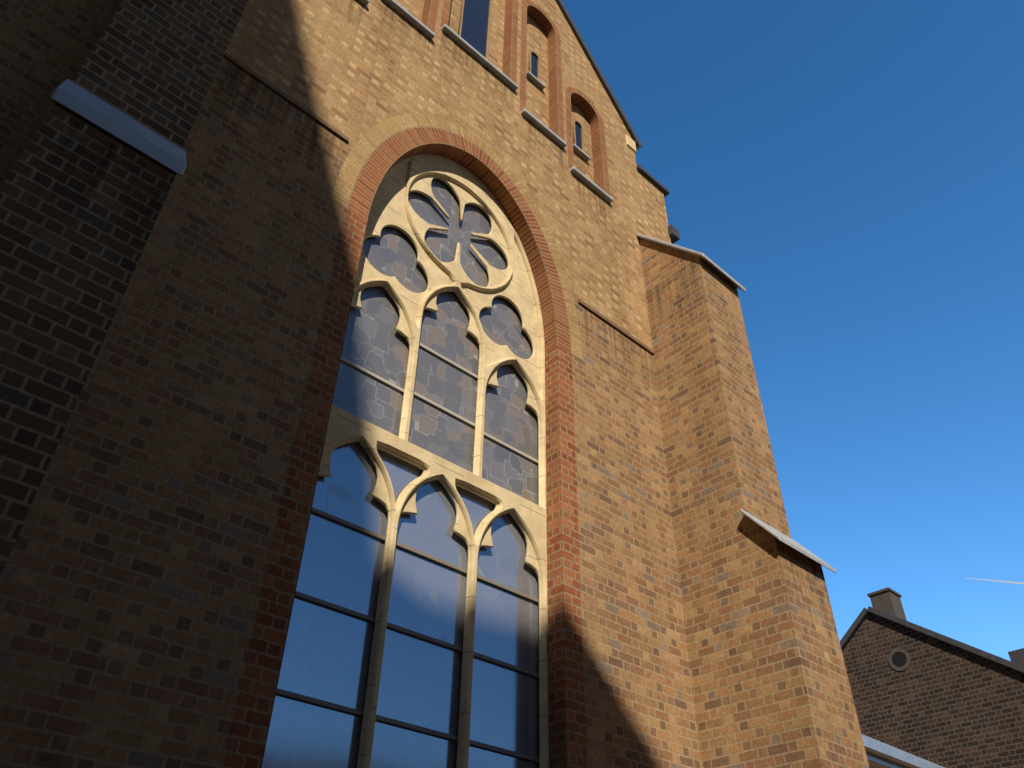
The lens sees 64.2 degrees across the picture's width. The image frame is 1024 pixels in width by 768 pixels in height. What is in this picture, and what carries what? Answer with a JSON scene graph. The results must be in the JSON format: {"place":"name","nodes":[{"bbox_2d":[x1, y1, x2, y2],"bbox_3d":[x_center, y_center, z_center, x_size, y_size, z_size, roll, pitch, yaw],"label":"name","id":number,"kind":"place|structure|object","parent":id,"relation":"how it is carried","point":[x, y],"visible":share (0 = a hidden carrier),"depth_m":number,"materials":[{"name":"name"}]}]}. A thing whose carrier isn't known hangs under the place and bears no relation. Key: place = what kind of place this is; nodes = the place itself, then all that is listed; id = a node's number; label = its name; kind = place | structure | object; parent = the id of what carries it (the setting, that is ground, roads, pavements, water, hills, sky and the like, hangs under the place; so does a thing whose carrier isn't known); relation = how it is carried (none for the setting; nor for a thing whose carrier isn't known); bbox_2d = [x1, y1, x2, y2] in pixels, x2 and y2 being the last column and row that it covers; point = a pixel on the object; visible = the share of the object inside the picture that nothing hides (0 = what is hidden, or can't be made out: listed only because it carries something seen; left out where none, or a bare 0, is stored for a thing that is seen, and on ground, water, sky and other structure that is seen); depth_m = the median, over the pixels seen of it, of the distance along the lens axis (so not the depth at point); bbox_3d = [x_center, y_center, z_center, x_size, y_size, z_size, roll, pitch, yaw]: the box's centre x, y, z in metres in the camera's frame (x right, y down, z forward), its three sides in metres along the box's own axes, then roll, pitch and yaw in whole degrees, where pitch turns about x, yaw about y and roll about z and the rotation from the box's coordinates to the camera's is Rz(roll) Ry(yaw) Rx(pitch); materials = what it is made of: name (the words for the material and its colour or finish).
{"place":"outdoors","nodes":[
{"label":"outdoors","id":0,"kind":"place"},
{"bbox_2d":[0,0,701,767],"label":"brick wall","id":1,"kind":"structure","parent":0,"point":[132,576],"depth_m":8.39,"materials":[{"name":"brown brick"}]},
{"bbox_2d":[318,154,548,767],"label":"tracery window","id":2,"kind":"structure","parent":1,"relation":"in","point":[513,284],"depth_m":10.37,"materials":[{"name":"beige stone"}]},
{"bbox_2d":[358,0,612,203],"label":"niche sills","id":3,"kind":"structure","parent":1,"relation":"attached to","point":[408,16],"depth_m":14.76,"materials":[{"name":"grey stone"}]},
{"bbox_2d":[367,0,609,194],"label":"brick niche rings","id":4,"kind":"object","parent":1,"relation":"attached to","point":[538,15],"visible":0.92,"depth_m":16.55,"materials":[{"name":"brown brick"}]},
{"bbox_2d":[625,135,635,152],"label":"gable kneeler stones","id":5,"kind":"object","parent":1,"relation":"attached to","point":[630,143],"visible":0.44,"depth_m":17.91,"materials":[{"name":"beige stone"}]},
{"bbox_2d":[562,0,1023,660],"label":"sky","id":6,"kind":"structure","parent":0,"point":[856,167],"materials":[{"name":"blue"}]},
{"bbox_2d":[862,734,944,767],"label":"annex zinc eaves","id":7,"kind":"object","parent":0,"point":[879,754],"visible":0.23,"depth_m":14.09,"materials":[{"name":"grey metal"}]},
{"bbox_2d":[842,612,1023,767],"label":"neighbour house","id":8,"kind":"structure","parent":0,"point":[941,703],"depth_m":20.56,"materials":[{"name":"brick"}]},
{"bbox_2d":[867,587,906,620],"bbox_3d":[10.577,6.443,22.872,0.730,1.170,0.650,30,-47,-31],"label":"neighbour chimney","id":9,"kind":"object","parent":8,"relation":"on","point":[887,600],"visible":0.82,"depth_m":22.85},
{"bbox_2d":[888,648,909,670],"bbox_3d":[10.267,7.302,21.655,0.005,0.600,0.600,30,-47,-31],"label":"round window surround","id":10,"kind":"object","parent":8,"relation":"attached to","point":[893,666],"visible":1,"depth_m":21.65,"materials":[{"name":"beige stone"}]},
{"bbox_2d":[892,652,906,666],"bbox_3d":[10.271,7.304,21.658,0.001,0.400,0.400,30,-47,-31],"label":"round window","id":11,"kind":"structure","parent":10,"relation":"in","point":[899,659],"depth_m":21.66,"materials":[{"name":"black glass"}]},
{"bbox_2d":[840,606,1023,672],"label":"roof edge trim","id":12,"kind":"structure","parent":8,"relation":"on","point":[854,626],"depth_m":21.43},
{"bbox_2d":[1008,648,1023,665],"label":"neighbour dormer","id":13,"kind":"object","parent":8,"relation":"on","point":[1016,656],"visible":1,"depth_m":21.06,"materials":[{"name":"stone"}]},
{"bbox_2d":[967,578,1023,583],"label":"contrail","id":14,"kind":"object","parent":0,"point":[999,581],"visible":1,"depth_m":5038.31,"materials":[{"name":"white"}]},
{"bbox_3d":[-8.147,-4.059,23.937,10.800,6.986,21.400,30,-47,-31],"label":"church","id":15,"kind":"object","parent":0,"visible":0},
{"bbox_2d":[262,442,538,767],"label":"glass","id":16,"kind":"object","parent":15,"relation":"attached to","point":[327,654],"visible":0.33,"depth_m":8.43,"materials":[{"name":"blue glass"}]},
{"bbox_2d":[224,210,586,767],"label":"window jamb bands","id":17,"kind":"object","parent":15,"relation":"attached to","point":[249,735],"depth_m":8.85,"materials":[{"name":"brown brick"}]},
{"bbox_2d":[276,507,538,762],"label":"window glazing bars","id":18,"kind":"object","parent":15,"relation":"attached to","point":[285,693],"visible":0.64,"depth_m":8.35,"materials":[{"name":"brown paint"}]},
{"bbox_2d":[332,179,537,504],"bbox_3d":[-0.852,-1.197,11.502,3.400,5.630,0.001,30,-47,-31],"label":"stained glass","id":19,"kind":"object","parent":15,"relation":"attached to","point":[375,342],"visible":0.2,"depth_m":10.81,"materials":[{"name":"grey glass"}]},
{"bbox_2d":[223,52,653,354],"bbox_3d":[-5.026,-4.875,8.843,20.190,0.070,0.085,30,-47,-31],"label":"string course","id":20,"kind":"object","parent":15,"relation":"attached to","point":[277,91],"visible":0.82,"depth_m":10.54,"materials":[{"name":"brick"}]},
{"bbox_2d":[341,343,537,463],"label":"window glazing bars","id":21,"kind":"object","parent":15,"relation":"attached to","point":[390,384],"visible":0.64,"depth_m":10.46,"materials":[{"name":"beige stone"}]},
{"bbox_2d":[331,113,582,360],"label":"brick arch","id":22,"kind":"structure","parent":15,"relation":"attached to","point":[369,142],"depth_m":12.43,"materials":[{"name":"brick"}]},
{"bbox_2d":[347,127,571,353],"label":"brick arch","id":23,"kind":"structure","parent":15,"relation":"attached to","point":[386,154],"depth_m":12.34,"materials":[{"name":"brick"}]},
{"bbox_2d":[367,144,556,352],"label":"arch soffit","id":24,"kind":"structure","parent":15,"relation":"attached to","point":[486,176],"depth_m":13.01,"materials":[{"name":"red brick"}]},
{"bbox_2d":[395,0,593,181],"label":"niche backs","id":25,"kind":"object","parent":15,"relation":"attached to","point":[537,102],"visible":0.19,"depth_m":16.41,"materials":[{"name":"brown brick"}]},
{"bbox_2d":[461,0,581,149],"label":"window pane","id":26,"kind":"structure","parent":25,"relation":"attached to","point":[474,30],"depth_m":15.96,"materials":[{"name":"blue"}]},
{"bbox_2d":[458,0,590,161],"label":"niche slit windows","id":27,"kind":"structure","parent":25,"relation":"attached to","point":[542,86],"depth_m":16.44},
{"bbox_2d":[555,0,669,196],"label":"gable coping","id":28,"kind":"object","parent":15,"relation":"attached to","point":[614,101],"visible":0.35,"depth_m":18.38,"materials":[{"name":"grey stone"}]},
{"bbox_2d":[667,225,679,243],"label":"gutter ends","id":29,"kind":"object","parent":15,"relation":"attached to","point":[673,232],"visible":0.43,"depth_m":17.12,"materials":[{"name":"metal"}]},
{"label":"ground","id":30,"kind":"structure","parent":0,"visible":0},
{"bbox_2d":[0,0,247,574],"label":"buttress","id":31,"kind":"structure","parent":30,"relation":"on","point":[82,200],"depth_m":5.76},
{"bbox_2d":[51,79,186,174],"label":"buttress caps","id":32,"kind":"object","parent":31,"relation":"on","point":[95,110],"visible":1,"depth_m":6.44,"materials":[{"name":"grey stone"}]},
{"bbox_2d":[639,239,868,767],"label":"buttress","id":33,"kind":"structure","parent":30,"relation":"on","point":[771,688],"depth_m":10.98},
{"bbox_2d":[636,233,835,572],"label":"buttress caps","id":34,"kind":"object","parent":33,"relation":"on","point":[787,540],"visible":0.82,"depth_m":11.45,"materials":[{"name":"grey stone"}]}
]}

